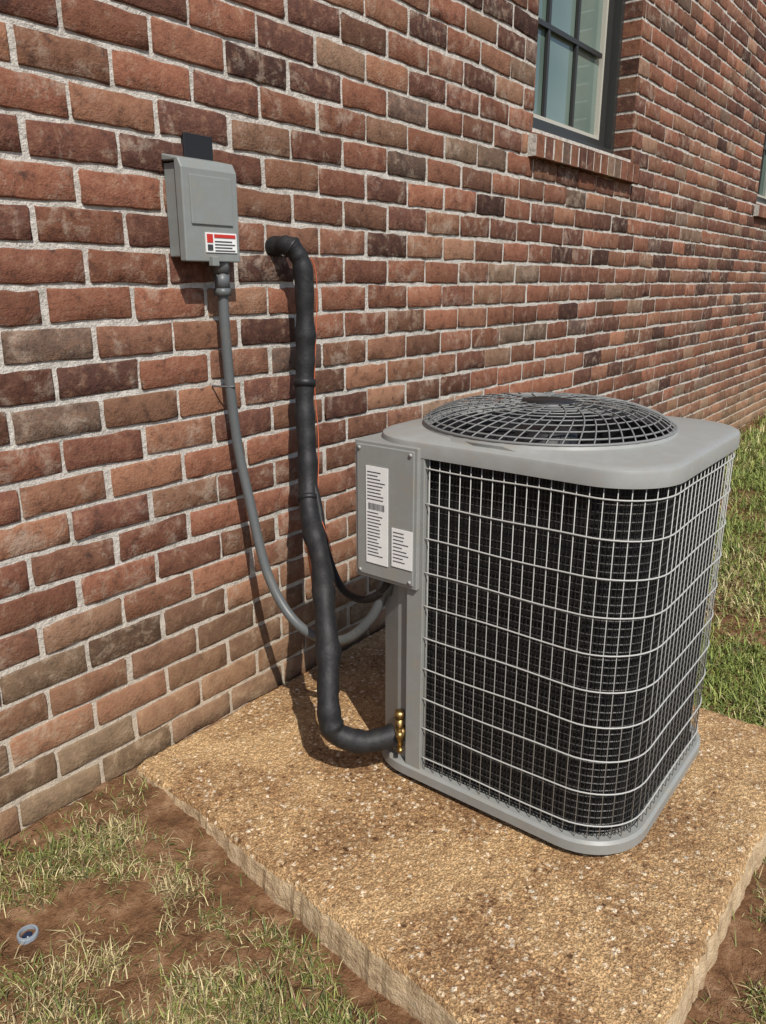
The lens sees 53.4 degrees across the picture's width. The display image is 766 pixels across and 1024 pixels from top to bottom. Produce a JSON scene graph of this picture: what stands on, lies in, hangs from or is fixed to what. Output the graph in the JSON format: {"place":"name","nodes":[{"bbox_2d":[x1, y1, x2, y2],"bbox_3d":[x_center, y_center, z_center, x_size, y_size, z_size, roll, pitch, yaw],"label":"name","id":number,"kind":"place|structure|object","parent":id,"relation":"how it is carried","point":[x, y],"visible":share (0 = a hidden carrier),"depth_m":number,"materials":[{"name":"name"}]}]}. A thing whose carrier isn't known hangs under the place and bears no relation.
{"place":"outdoors","nodes":[
{"label":"outdoors","id":0,"kind":"place"},
{"bbox_2d":[181,132,212,160],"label":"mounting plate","id":1,"kind":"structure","parent":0,"point":[197,146],"depth_m":1.63,"materials":[{"name":"black metal"}]},
{"bbox_2d":[0,414,765,1023],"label":"ground","id":2,"kind":"structure","parent":0,"point":[742,962],"depth_m":1.41,"materials":[{"name":"soil"}]},
{"bbox_2d":[16,924,38,944],"bbox_3d":[-0.642,0.775,1.381,0.037,0.035,0.037,13,21,36],"label":"cleanout cap","id":3,"kind":"object","parent":2,"relation":"on","point":[28,937],"visible":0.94,"depth_m":1.37,"materials":[{"name":"grey plastic"}]},
{"bbox_2d":[0,0,765,841],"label":"wall bricks","id":4,"kind":"object","parent":2,"relation":"on","point":[46,96],"depth_m":1.92,"materials":[{"name":"brown brick"}]},
{"bbox_2d":[161,153,239,265],"bbox_3d":[-0.383,-0.640,1.627,0.076,0.220,0.148,13,21,36],"label":"electrical disconnect box","id":5,"kind":"object","parent":4,"relation":"attached to","point":[201,200],"visible":1,"depth_m":1.60,"materials":[{"name":"grey metal"}]},
{"bbox_2d":[212,262,393,645],"bbox_3d":[-0.179,-0.110,1.703,0.496,0.879,0.064,12,20,34],"label":"flexible conduit","id":6,"kind":"object","parent":4,"relation":"attached to","point":[222,290],"visible":0.89,"depth_m":1.78,"materials":[{"name":"grey plastic"}]},
{"bbox_2d":[265,235,397,753],"bbox_3d":[-0.134,-0.064,1.779,0.178,1.119,0.609,-5,18,-18],"label":"refrigerant line","id":7,"kind":"object","parent":4,"relation":"attached to","point":[333,728],"visible":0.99,"depth_m":1.82,"materials":[{"name":"plastic"}]},
{"bbox_2d":[0,0,765,841],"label":"mortar joints","id":8,"kind":"object","parent":4,"relation":"attached to","point":[84,248],"visible":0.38,"depth_m":1.88,"materials":[{"name":"grey concrete"}]},
{"bbox_2d":[533,0,625,153],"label":"window","id":9,"kind":"structure","parent":4,"relation":"in","point":[578,55],"depth_m":3.20,"materials":[{"name":"glass"}]},
{"bbox_2d":[527,133,764,215],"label":"sill mortar","id":10,"kind":"object","parent":4,"relation":"attached to","point":[532,142],"visible":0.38,"depth_m":2.79,"materials":[{"name":"grey concrete"}]},
{"bbox_2d":[528,0,765,219],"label":"window sills and jambs","id":11,"kind":"structure","parent":10,"relation":"on","point":[630,66],"depth_m":3.30,"materials":[{"name":"brown brick"}]},
{"bbox_2d":[757,133,765,203],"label":"window","id":12,"kind":"structure","parent":4,"relation":"in","point":[761,195],"depth_m":5.72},
{"bbox_2d":[136,627,765,1023],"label":"concrete pad","id":13,"kind":"object","parent":2,"relation":"on","point":[612,943],"visible":0.62,"depth_m":1.47,"materials":[{"name":"beige concrete"}]},
{"bbox_2d":[153,640,765,1022],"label":"loose grit","id":14,"kind":"object","parent":13,"relation":"on","point":[484,947],"visible":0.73,"depth_m":1.51,"materials":[{"name":"beige gravel"}]},
{"bbox_2d":[355,392,739,854],"bbox_3d":[0.367,0.171,1.707,0.634,0.840,0.643,13,21,36],"label":"air conditioner condenser","id":15,"kind":"object","parent":13,"relation":"on","point":[542,563],"visible":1,"depth_m":1.49,"materials":[{"name":"grey metal"}]},
{"bbox_2d":[0,772,765,1023],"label":"lawn grass","id":16,"kind":"structure","parent":0,"point":[243,1012],"depth_m":1.32,"materials":[{"name":"green plant"}]},
{"bbox_2d":[693,411,765,727],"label":"lawn grass","id":17,"kind":"structure","parent":0,"point":[747,450],"depth_m":2.87,"materials":[{"name":"green plant"}]}
]}

